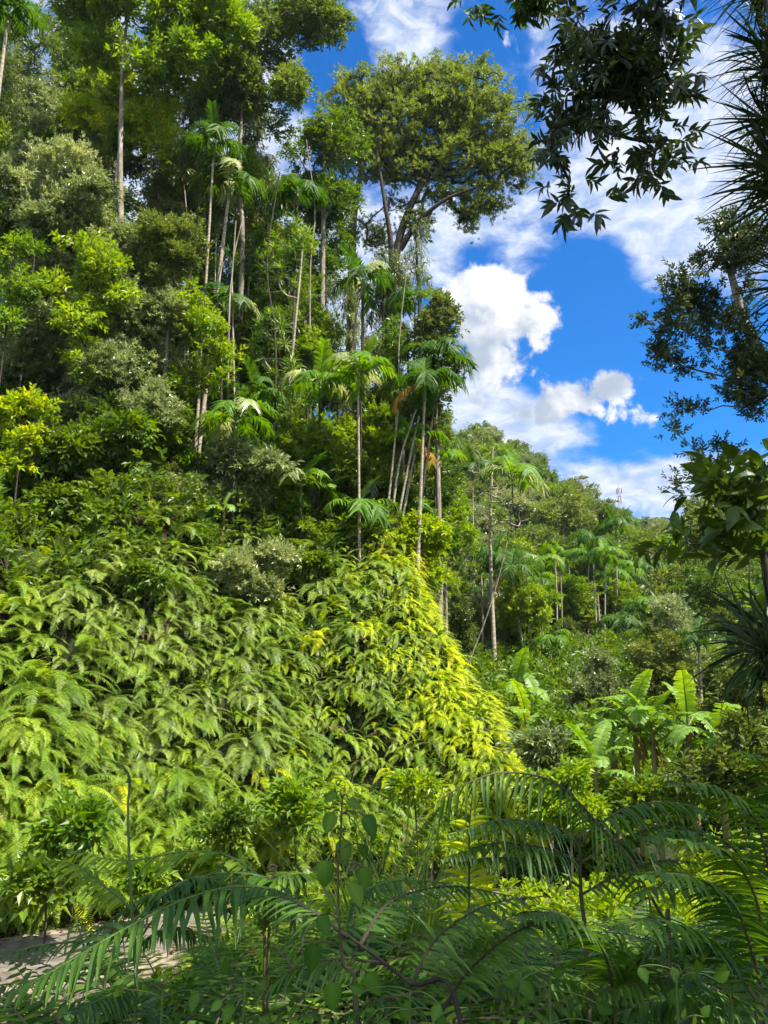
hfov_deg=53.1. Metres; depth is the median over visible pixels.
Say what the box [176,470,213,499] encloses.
shrub
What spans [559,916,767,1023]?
fern
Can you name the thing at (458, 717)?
bank fern
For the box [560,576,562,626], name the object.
bare stem tree
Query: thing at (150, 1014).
fern
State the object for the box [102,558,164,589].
bank fern
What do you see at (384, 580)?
bank fern
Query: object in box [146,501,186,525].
bank fern
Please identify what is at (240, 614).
bank fern
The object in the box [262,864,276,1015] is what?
fiddlehead fern
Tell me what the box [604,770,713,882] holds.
shrub
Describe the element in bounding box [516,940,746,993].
fern
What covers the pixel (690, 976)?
broad leaved herb
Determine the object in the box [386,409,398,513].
bare stem tree
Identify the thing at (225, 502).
banana plant
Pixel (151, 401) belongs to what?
shrub
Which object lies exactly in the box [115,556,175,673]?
bank shrub
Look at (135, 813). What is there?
bank fern
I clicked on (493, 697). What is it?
bank fern
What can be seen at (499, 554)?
feather palm
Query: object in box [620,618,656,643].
feather palm
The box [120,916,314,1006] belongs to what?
fern
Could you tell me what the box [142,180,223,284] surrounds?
forest tree
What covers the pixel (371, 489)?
feather palm
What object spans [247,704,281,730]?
bank fern
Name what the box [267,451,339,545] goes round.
feather palm
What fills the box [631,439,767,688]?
leafy sapling
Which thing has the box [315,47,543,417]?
spreading tree
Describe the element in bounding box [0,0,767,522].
sky
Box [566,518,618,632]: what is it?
feather palm
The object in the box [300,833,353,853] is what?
bank fern
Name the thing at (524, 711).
banana plant
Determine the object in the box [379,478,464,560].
shrub
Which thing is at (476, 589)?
feather palm
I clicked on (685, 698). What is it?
banana plant
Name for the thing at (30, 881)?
bank shrub
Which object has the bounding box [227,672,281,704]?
bank fern
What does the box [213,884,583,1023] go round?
fern
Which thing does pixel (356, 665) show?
bank fern
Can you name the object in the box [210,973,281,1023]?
broad leaved herb
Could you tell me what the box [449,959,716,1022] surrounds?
fern
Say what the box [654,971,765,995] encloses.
fern
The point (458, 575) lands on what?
valley tree
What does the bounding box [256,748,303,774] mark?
bank fern
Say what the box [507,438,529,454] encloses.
hillside tree
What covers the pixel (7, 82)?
forest tree
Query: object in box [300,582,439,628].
shrub
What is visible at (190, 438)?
forest tree
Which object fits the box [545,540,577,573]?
feather palm
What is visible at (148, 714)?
bank fern
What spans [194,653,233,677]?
bank fern
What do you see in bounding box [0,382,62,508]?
shrub
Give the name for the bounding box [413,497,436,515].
feather palm
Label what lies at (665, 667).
valley tree
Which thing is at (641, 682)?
banana plant
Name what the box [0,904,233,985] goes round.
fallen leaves
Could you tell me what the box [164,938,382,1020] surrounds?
fern
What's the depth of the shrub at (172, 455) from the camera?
27.19 m
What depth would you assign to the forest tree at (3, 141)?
34.97 m
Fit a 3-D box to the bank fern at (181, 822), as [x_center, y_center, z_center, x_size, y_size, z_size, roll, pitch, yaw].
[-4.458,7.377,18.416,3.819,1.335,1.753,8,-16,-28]
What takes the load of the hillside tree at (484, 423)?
on the terrain at (368, 779)
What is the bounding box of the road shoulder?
[0,887,513,989]
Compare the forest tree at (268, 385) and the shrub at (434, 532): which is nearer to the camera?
the shrub at (434, 532)
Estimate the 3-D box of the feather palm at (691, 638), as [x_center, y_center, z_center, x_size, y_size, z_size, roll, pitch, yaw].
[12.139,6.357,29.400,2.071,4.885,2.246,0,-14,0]
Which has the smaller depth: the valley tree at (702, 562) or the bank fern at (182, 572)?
the bank fern at (182, 572)
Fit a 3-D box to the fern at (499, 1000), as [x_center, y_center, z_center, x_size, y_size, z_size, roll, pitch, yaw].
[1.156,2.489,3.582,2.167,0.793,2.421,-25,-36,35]
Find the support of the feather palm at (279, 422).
on the terrain at (368, 779)
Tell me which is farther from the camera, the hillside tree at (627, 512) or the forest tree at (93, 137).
the hillside tree at (627, 512)
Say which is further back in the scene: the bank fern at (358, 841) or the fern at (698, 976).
the bank fern at (358, 841)
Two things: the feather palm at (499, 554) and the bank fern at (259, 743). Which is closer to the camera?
the bank fern at (259, 743)
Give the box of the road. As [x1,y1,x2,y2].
[0,888,550,985]
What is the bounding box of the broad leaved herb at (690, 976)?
[685,934,761,1023]
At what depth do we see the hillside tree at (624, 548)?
86.36 m
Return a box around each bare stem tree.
[183,167,203,440]
[184,184,191,436]
[205,240,216,461]
[226,221,235,437]
[231,222,241,420]
[266,172,279,430]
[287,198,295,383]
[303,306,307,420]
[306,139,315,424]
[351,286,358,497]
[353,275,364,488]
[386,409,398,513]
[390,409,416,532]
[396,416,419,533]
[398,266,406,474]
[480,576,483,652]
[526,579,527,646]
[554,565,557,634]
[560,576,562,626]
[597,595,600,644]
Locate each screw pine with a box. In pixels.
[201,233,282,423]
[236,212,317,445]
[298,462,378,537]
[659,561,767,738]
[687,0,767,415]
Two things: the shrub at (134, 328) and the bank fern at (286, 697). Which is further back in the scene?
the shrub at (134, 328)
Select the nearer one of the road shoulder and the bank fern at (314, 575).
the road shoulder
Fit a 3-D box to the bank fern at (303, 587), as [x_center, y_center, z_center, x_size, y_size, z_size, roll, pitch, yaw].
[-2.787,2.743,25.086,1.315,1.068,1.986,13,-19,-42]
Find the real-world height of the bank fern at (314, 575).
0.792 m
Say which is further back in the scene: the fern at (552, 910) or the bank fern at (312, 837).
the bank fern at (312, 837)
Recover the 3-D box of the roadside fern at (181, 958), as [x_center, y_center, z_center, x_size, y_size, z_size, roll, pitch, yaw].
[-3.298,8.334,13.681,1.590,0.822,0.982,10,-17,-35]
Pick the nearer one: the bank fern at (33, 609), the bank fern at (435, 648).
the bank fern at (33, 609)
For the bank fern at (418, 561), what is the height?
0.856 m
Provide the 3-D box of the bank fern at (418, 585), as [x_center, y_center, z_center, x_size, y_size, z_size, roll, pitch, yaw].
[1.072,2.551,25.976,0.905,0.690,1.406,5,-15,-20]
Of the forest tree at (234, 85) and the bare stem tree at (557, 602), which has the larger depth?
the bare stem tree at (557, 602)
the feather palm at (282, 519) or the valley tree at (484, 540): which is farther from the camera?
the valley tree at (484, 540)
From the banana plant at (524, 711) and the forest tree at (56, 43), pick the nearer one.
the banana plant at (524, 711)
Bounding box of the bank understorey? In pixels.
[0,513,556,894]
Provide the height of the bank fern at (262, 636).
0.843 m
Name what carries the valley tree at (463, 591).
on the terrain at (368, 779)
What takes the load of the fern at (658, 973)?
on the terrain at (368, 779)
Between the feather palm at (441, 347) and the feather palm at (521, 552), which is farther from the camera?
the feather palm at (521, 552)
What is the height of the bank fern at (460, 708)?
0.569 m
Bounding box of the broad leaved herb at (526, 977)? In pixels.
[502,966,611,1023]
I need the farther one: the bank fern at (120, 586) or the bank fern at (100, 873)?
the bank fern at (120, 586)
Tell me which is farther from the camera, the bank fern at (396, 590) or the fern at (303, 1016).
the bank fern at (396, 590)
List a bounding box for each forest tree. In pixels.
[0,0,139,143]
[0,42,34,128]
[0,77,199,222]
[0,109,74,164]
[0,115,20,155]
[0,130,199,392]
[0,182,69,296]
[0,196,21,263]
[0,218,34,256]
[0,361,129,480]
[2,84,77,175]
[14,66,87,139]
[14,327,64,397]
[25,240,73,302]
[38,85,91,147]
[44,0,263,464]
[44,60,84,98]
[47,270,112,337]
[51,58,186,220]
[51,233,99,291]
[60,129,132,278]
[74,62,118,128]
[75,164,131,387]
[83,74,140,210]
[118,226,184,293]
[120,396,194,445]
[122,205,217,433]
[122,253,209,340]
[128,178,183,216]
[133,120,213,323]
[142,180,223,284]
[151,297,204,366]
[170,201,219,294]
[173,338,199,384]
[175,247,240,324]
[179,0,357,419]
[182,178,293,337]
[186,279,324,464]
[186,343,216,366]
[197,356,281,445]
[206,141,274,252]
[207,391,257,436]
[217,218,293,276]
[217,250,271,306]
[229,231,328,397]
[236,160,314,437]
[242,320,277,437]
[247,371,283,439]
[259,208,318,417]
[260,370,305,445]
[262,397,315,427]
[263,319,321,384]
[273,158,360,416]
[275,97,372,417]
[283,323,339,418]
[286,308,343,395]
[294,294,375,425]
[302,403,362,440]
[303,361,356,424]
[331,344,433,481]
[332,393,407,473]
[362,417,407,471]
[391,286,473,628]
[404,454,466,516]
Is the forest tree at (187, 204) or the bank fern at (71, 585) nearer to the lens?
the bank fern at (71, 585)
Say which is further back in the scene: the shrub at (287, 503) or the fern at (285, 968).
the shrub at (287, 503)
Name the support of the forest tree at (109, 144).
on the terrain at (368, 779)
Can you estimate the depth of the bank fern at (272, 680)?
21.66 m
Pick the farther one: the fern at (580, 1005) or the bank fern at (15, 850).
the bank fern at (15, 850)
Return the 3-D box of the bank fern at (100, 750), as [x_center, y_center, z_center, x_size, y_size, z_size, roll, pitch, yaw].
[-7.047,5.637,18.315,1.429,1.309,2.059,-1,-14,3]
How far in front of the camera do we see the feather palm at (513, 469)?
41.31 m
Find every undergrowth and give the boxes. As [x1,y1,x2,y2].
[0,446,491,689]
[0,485,532,932]
[0,529,522,933]
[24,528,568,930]
[108,899,767,1023]
[150,807,767,987]
[396,441,743,642]
[446,554,767,883]
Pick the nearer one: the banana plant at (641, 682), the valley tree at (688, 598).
the banana plant at (641, 682)
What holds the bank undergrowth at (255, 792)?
on the terrain at (368, 779)
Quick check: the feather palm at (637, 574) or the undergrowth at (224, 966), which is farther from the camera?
the feather palm at (637, 574)
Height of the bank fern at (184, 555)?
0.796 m
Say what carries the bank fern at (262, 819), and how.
on the terrain at (368, 779)
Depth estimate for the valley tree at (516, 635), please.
48.35 m
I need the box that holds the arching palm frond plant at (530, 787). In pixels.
[438,771,671,1023]
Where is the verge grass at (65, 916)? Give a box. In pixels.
[0,844,332,935]
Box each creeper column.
[131,122,187,221]
[163,71,248,365]
[234,102,280,231]
[299,266,348,415]
[331,269,371,406]
[354,245,421,360]
[374,312,427,483]
[398,209,435,419]
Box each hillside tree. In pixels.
[418,423,461,449]
[438,412,456,433]
[440,460,469,480]
[441,409,452,428]
[454,441,476,476]
[455,423,496,454]
[458,477,489,511]
[465,498,508,542]
[467,420,491,432]
[470,425,504,442]
[473,437,523,480]
[481,474,519,495]
[482,485,543,533]
[484,498,517,524]
[493,515,514,535]
[497,477,551,501]
[497,532,541,551]
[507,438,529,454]
[509,522,562,553]
[516,451,546,469]
[520,513,543,529]
[521,442,532,454]
[526,486,598,544]
[529,459,563,484]
[533,450,550,467]
[538,524,571,546]
[539,480,583,504]
[544,475,602,504]
[550,532,637,574]
[564,498,628,536]
[581,498,618,530]
[586,484,600,504]
[597,525,657,559]
[598,522,635,535]
[600,558,653,589]
[602,501,631,519]
[630,516,667,533]
[646,522,669,551]
[649,548,667,570]
[660,519,696,539]
[678,492,706,519]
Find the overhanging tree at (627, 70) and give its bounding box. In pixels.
[524,0,716,241]
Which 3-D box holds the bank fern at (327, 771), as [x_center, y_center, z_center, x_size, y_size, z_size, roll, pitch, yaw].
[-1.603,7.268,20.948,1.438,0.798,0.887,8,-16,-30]
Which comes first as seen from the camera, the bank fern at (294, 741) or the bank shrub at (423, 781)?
the bank shrub at (423, 781)
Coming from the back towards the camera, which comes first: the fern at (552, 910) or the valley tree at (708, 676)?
the valley tree at (708, 676)
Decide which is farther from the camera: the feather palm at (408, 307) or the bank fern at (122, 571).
the feather palm at (408, 307)
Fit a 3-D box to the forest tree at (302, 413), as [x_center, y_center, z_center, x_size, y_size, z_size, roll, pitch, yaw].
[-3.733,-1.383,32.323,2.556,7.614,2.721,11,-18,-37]
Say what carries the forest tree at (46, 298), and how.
on the terrain at (368, 779)
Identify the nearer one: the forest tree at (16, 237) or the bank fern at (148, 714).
the bank fern at (148, 714)
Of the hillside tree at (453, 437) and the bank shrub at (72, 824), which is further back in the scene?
the hillside tree at (453, 437)
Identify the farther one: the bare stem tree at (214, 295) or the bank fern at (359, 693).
the bare stem tree at (214, 295)
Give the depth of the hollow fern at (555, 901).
16.13 m
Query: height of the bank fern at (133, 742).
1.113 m
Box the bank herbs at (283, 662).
[12,533,540,892]
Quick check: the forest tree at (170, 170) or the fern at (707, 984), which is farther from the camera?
the forest tree at (170, 170)
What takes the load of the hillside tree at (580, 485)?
on the terrain at (368, 779)
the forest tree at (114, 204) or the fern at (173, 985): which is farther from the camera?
the forest tree at (114, 204)
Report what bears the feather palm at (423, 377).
on the terrain at (368, 779)
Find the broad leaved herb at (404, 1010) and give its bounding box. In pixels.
[349,983,446,1023]
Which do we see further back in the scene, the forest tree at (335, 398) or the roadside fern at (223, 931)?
the forest tree at (335, 398)
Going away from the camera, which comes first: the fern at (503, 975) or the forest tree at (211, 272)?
the fern at (503, 975)
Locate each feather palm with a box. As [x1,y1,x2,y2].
[0,0,51,92]
[160,488,178,523]
[173,98,246,448]
[182,451,198,470]
[186,148,267,457]
[188,392,279,542]
[196,281,263,441]
[222,354,291,435]
[228,501,287,527]
[258,403,308,437]
[261,173,331,420]
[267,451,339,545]
[280,337,355,527]
[316,473,402,533]
[318,334,400,573]
[329,240,397,426]
[348,459,406,498]
[355,428,374,461]
[382,414,449,515]
[383,276,440,467]
[385,355,468,592]
[397,333,480,498]
[404,440,466,601]
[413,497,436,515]
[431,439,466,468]
[453,444,498,579]
[467,451,551,666]
[467,530,522,656]
[468,581,501,596]
[493,548,541,647]
[507,547,534,567]
[518,541,565,648]
[524,562,554,590]
[528,617,574,659]
[538,578,560,636]
[542,545,575,579]
[544,554,576,576]
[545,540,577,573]
[563,542,609,631]
[563,543,607,563]
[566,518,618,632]
[584,537,629,642]
[589,564,632,611]
[591,601,647,633]
[595,507,641,629]
[595,578,614,613]
[606,553,646,581]
[613,556,651,584]
[614,563,647,585]
[620,590,658,621]
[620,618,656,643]
[630,556,667,593]
[673,616,725,700]
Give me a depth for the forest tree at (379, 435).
30.91 m
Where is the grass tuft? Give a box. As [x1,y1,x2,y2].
[233,746,540,965]
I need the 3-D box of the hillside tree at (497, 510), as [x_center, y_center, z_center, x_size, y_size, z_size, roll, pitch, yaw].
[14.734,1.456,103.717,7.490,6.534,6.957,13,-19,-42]
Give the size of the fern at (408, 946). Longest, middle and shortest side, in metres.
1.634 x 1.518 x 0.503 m
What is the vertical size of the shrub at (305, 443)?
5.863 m
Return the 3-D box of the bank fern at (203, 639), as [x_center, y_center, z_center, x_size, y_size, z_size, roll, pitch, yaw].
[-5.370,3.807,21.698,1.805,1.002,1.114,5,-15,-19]
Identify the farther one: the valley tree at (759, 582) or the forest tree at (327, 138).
the valley tree at (759, 582)
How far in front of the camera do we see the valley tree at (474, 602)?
47.80 m
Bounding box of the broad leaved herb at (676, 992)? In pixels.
[638,959,729,1023]
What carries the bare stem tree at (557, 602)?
on the terrain at (368, 779)
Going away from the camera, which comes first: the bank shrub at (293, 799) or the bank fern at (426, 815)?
the bank shrub at (293, 799)
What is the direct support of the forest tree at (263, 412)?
on the terrain at (368, 779)
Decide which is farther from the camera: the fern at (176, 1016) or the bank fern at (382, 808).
the bank fern at (382, 808)
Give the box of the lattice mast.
[616,483,621,508]
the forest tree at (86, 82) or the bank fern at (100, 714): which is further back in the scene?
the forest tree at (86, 82)
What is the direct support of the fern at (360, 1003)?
on the terrain at (368, 779)
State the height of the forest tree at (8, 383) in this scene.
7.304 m
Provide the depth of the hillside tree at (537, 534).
88.31 m
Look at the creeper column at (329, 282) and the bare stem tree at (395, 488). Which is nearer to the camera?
the bare stem tree at (395, 488)
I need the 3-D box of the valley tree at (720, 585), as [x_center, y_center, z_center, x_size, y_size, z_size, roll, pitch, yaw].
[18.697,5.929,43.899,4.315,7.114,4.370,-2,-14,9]
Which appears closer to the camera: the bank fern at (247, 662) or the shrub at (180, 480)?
the bank fern at (247, 662)
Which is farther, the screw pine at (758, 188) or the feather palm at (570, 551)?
the feather palm at (570, 551)
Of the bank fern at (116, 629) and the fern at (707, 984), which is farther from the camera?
the bank fern at (116, 629)
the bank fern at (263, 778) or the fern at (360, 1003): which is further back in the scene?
the bank fern at (263, 778)
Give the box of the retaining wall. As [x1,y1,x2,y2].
[0,953,197,1022]
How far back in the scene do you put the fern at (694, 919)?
5.72 m
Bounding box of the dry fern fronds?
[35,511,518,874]
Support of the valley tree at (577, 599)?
on the terrain at (368, 779)
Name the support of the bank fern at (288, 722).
on the terrain at (368, 779)
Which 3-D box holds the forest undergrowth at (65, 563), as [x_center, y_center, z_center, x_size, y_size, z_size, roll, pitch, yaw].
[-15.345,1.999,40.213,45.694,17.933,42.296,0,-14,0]
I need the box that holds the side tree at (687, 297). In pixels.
[627,62,767,501]
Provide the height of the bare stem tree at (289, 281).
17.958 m
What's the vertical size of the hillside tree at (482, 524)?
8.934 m
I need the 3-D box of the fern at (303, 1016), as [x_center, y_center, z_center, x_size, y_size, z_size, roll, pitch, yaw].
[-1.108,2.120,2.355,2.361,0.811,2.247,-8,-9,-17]
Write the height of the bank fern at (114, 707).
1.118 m
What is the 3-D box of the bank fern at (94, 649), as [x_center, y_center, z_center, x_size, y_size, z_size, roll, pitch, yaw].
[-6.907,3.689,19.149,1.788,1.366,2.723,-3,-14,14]
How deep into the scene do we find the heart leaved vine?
2.01 m
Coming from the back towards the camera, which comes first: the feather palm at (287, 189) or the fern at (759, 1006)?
the feather palm at (287, 189)
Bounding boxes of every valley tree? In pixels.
[430,569,466,616]
[441,476,486,636]
[443,594,478,658]
[447,521,471,560]
[450,558,481,584]
[453,544,520,595]
[453,576,469,597]
[458,526,500,568]
[461,582,519,649]
[467,573,505,623]
[481,531,522,552]
[482,567,551,638]
[483,547,534,582]
[489,580,566,650]
[500,642,633,722]
[504,615,548,653]
[520,544,560,571]
[533,566,559,581]
[540,570,603,624]
[554,616,582,648]
[555,617,585,634]
[558,561,587,578]
[571,559,599,596]
[598,588,609,604]
[601,579,644,629]
[618,627,681,681]
[623,590,725,705]
[624,628,699,710]
[637,615,685,649]
[638,605,655,618]
[649,530,696,585]
[656,505,761,594]
[667,559,747,629]
[673,592,712,635]
[680,653,767,741]
[690,636,725,693]
[693,643,757,698]
[702,607,760,645]
[728,552,763,593]
[732,578,760,605]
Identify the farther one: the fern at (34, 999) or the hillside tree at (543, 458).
the hillside tree at (543, 458)
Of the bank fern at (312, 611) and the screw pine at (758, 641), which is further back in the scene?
the bank fern at (312, 611)
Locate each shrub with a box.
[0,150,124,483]
[0,228,59,381]
[0,255,55,428]
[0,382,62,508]
[0,401,165,543]
[0,848,99,961]
[2,475,33,494]
[12,265,203,429]
[12,496,54,534]
[13,227,146,481]
[15,783,122,952]
[31,329,188,472]
[48,472,88,488]
[69,463,115,480]
[73,515,225,554]
[103,850,182,932]
[109,403,196,499]
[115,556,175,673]
[120,461,186,477]
[147,469,213,513]
[153,444,207,472]
[157,288,248,470]
[169,435,207,475]
[170,498,211,527]
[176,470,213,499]
[183,794,264,913]
[188,529,208,550]
[191,429,304,523]
[193,475,228,525]
[198,534,305,620]
[221,562,286,635]
[253,767,326,886]
[258,416,376,515]
[259,477,322,537]
[263,514,357,567]
[284,545,341,619]
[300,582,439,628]
[303,456,419,527]
[345,500,454,595]
[378,766,447,897]
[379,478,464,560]
[495,717,587,887]
[510,752,646,900]
[527,698,591,773]
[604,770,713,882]
[658,706,767,852]
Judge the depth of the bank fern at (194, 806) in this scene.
18.55 m
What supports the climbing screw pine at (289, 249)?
on the terrain at (368, 779)
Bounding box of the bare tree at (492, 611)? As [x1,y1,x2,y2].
[470,448,527,679]
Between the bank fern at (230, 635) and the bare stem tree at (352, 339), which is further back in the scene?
the bare stem tree at (352, 339)
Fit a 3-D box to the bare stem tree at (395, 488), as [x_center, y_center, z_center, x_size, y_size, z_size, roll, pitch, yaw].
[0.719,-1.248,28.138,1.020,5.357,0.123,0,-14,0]
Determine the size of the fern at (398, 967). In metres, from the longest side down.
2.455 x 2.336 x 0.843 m
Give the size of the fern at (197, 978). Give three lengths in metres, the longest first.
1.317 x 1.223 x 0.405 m
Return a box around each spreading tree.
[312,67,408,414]
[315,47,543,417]
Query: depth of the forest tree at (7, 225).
30.12 m
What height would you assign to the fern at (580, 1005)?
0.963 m
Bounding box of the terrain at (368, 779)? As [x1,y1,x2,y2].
[0,425,767,938]
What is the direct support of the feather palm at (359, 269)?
on the terrain at (368, 779)
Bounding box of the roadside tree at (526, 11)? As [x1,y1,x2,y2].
[447,0,556,39]
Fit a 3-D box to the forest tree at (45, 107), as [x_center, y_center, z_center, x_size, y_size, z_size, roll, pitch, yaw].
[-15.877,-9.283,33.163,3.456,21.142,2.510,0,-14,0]
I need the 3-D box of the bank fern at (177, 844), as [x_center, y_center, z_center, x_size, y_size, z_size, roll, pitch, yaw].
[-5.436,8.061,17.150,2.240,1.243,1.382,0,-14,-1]
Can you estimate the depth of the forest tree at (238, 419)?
32.73 m
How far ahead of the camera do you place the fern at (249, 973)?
5.08 m
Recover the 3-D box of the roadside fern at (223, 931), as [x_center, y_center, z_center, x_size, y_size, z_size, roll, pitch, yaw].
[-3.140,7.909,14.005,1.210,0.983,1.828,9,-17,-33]
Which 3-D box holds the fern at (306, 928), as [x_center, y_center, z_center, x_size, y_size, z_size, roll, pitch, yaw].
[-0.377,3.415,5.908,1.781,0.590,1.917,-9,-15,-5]
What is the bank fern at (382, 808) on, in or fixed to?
on the terrain at (368, 779)
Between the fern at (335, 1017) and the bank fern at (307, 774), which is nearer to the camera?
the fern at (335, 1017)
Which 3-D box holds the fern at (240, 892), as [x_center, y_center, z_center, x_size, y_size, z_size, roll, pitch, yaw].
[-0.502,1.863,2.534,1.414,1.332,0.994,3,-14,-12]
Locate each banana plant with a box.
[204,486,238,551]
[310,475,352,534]
[487,648,549,729]
[505,679,551,758]
[512,673,573,720]
[561,721,634,886]
[564,707,662,842]
[585,669,679,856]
[610,687,703,859]
[644,670,717,862]
[666,701,767,859]
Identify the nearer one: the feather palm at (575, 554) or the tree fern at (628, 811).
the tree fern at (628, 811)
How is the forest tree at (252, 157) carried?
on the terrain at (368, 779)
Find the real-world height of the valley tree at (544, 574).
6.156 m
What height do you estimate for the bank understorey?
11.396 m
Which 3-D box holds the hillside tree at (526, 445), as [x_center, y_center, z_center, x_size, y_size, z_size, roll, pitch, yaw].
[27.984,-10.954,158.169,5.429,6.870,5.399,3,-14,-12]
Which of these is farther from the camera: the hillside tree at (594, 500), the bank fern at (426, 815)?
the hillside tree at (594, 500)
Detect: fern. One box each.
[0,610,69,645]
[0,651,28,683]
[0,701,88,750]
[0,755,82,803]
[0,761,229,1023]
[0,779,23,802]
[0,798,30,826]
[0,821,35,855]
[0,821,36,866]
[0,831,26,866]
[0,844,448,1023]
[0,905,23,939]
[0,917,555,1023]
[0,921,154,1023]
[0,968,75,1021]
[0,978,271,1023]
[1,596,73,629]
[1,686,94,737]
[1,917,408,1023]
[2,659,95,708]
[3,669,91,717]
[6,835,64,871]
[8,941,247,1023]
[12,714,103,768]
[15,791,80,824]
[15,994,76,1023]
[18,876,109,934]
[19,928,509,1023]
[24,850,115,889]
[28,572,92,600]
[30,742,112,784]
[36,773,145,808]
[36,810,116,861]
[42,580,92,607]
[52,667,119,711]
[59,755,134,794]
[61,562,126,583]
[61,684,115,727]
[64,725,120,764]
[66,745,105,771]
[68,707,107,733]
[71,968,194,1023]
[72,633,159,686]
[79,697,150,743]
[82,618,140,637]
[82,753,149,805]
[83,733,165,782]
[83,924,328,1023]
[90,1006,155,1023]
[95,802,149,864]
[96,703,153,745]
[98,757,156,801]
[99,805,137,844]
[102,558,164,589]
[103,703,156,728]
[105,841,189,884]
[105,905,570,1023]
[107,549,148,561]
[110,571,176,596]
[112,777,180,823]
[114,792,155,829]
[116,762,200,812]
[116,816,168,852]
[117,656,152,682]
[120,749,171,780]
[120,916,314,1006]
[122,783,165,808]
[123,1007,141,1023]
[124,708,200,761]
[125,942,293,1000]
[126,709,177,733]
[138,982,200,1004]
[141,792,265,837]
[143,900,468,1023]
[144,601,232,643]
[144,991,300,1023]
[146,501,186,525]
[149,775,235,823]
[163,630,222,654]
[163,961,392,1023]
[164,612,193,631]
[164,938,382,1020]
[167,756,244,803]
[168,954,190,988]
[169,572,218,612]
[170,548,214,569]
[171,566,199,582]
[176,963,251,1023]
[180,598,206,617]
[181,913,233,937]
[182,792,223,819]
[183,597,234,626]
[184,579,220,609]
[187,921,430,978]
[189,619,216,634]
[189,926,333,970]
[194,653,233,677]
[195,915,248,934]
[196,545,224,564]
[205,597,270,631]
[205,905,260,933]
[210,804,273,850]
[211,658,256,674]
[213,599,272,636]
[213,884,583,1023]
[216,650,269,676]
[220,652,262,687]
[220,909,402,966]
[220,958,661,1023]
[223,619,278,641]
[225,608,275,648]
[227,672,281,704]
[227,915,631,1023]
[233,828,320,879]
[235,670,274,699]
[240,736,293,781]
[240,906,485,992]
[241,974,372,1023]
[242,802,267,826]
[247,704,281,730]
[248,724,306,767]
[251,670,309,703]
[251,763,297,791]
[252,624,303,651]
[252,671,300,705]
[256,632,323,677]
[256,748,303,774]
[259,689,292,725]
[259,726,291,748]
[261,629,312,649]
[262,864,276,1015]
[266,692,304,720]
[268,817,305,859]
[269,644,323,671]
[269,950,500,1023]
[272,705,307,729]
[272,706,309,724]
[274,593,303,616]
[274,708,308,729]
[275,897,423,947]
[276,927,550,982]
[278,822,331,845]
[282,677,304,692]
[283,580,322,602]
[283,598,318,616]
[285,538,337,573]
[291,682,333,704]
[291,727,332,753]
[292,821,347,855]
[294,563,332,584]
[294,604,322,617]
[295,730,334,767]
[297,771,325,792]
[297,852,320,884]
[297,915,456,952]
[298,607,333,627]
[298,915,487,1023]
[298,950,407,1023]
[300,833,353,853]
[305,910,634,1023]
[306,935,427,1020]
[307,762,346,787]
[310,628,348,654]
[311,593,350,612]
[312,600,356,622]
[313,684,348,715]
[320,797,364,837]
[321,622,363,648]
[322,901,632,1023]
[324,626,364,651]
[341,985,382,1020]
[344,661,376,681]
[345,572,366,593]
[348,926,565,1022]
[349,683,385,705]
[350,815,426,859]
[352,680,395,702]
[353,686,397,714]
[353,822,387,853]
[354,800,414,829]
[357,792,400,819]
[360,699,416,728]
[360,956,689,1023]
[360,1001,393,1021]
[364,640,389,656]
[366,806,439,1001]
[369,602,403,621]
[370,645,405,664]
[376,572,390,590]
[378,548,405,559]
[380,977,493,1020]
[387,584,416,600]
[387,883,422,972]
[389,730,411,749]
[394,701,432,720]
[394,745,461,773]
[394,926,449,965]
[398,536,416,554]
[403,728,462,759]
[404,934,715,978]
[405,953,676,1023]
[407,630,436,648]
[408,554,428,570]
[408,576,427,595]
[408,806,456,831]
[417,1003,544,1023]
[418,919,638,985]
[424,669,461,686]
[424,671,458,689]
[425,580,448,604]
[426,956,767,1023]
[432,639,454,655]
[434,784,503,1019]
[437,894,518,944]
[438,917,507,957]
[441,802,724,1023]
[442,686,476,700]
[443,890,683,985]
[444,713,475,738]
[445,645,475,669]
[446,675,464,694]
[448,703,466,718]
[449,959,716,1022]
[456,684,484,706]
[462,1001,502,1021]
[483,692,503,707]
[485,743,521,766]
[486,801,518,819]
[491,908,742,1023]
[493,912,573,957]
[515,821,546,844]
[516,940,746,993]
[525,904,602,939]
[540,951,767,1023]
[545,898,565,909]
[558,882,767,1023]
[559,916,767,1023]
[561,908,767,1023]
[566,898,715,972]
[568,956,682,1015]
[580,912,718,1005]
[592,838,767,1023]
[593,925,759,985]
[612,921,761,977]
[620,991,767,1017]
[625,748,767,924]
[635,903,747,955]
[644,956,696,1023]
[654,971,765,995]
[656,954,767,985]
[674,965,726,1023]
[678,920,733,967]
[682,967,720,1006]
[692,918,726,937]
[715,970,767,1015]
[726,1001,767,1023]
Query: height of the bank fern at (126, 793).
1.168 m
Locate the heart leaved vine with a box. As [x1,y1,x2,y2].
[304,790,381,1023]
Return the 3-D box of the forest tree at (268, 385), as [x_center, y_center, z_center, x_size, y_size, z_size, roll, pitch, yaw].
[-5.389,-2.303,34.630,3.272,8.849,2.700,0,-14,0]
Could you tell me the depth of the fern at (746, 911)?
2.33 m
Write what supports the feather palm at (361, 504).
on the terrain at (368, 779)
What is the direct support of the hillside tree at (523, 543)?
on the terrain at (368, 779)

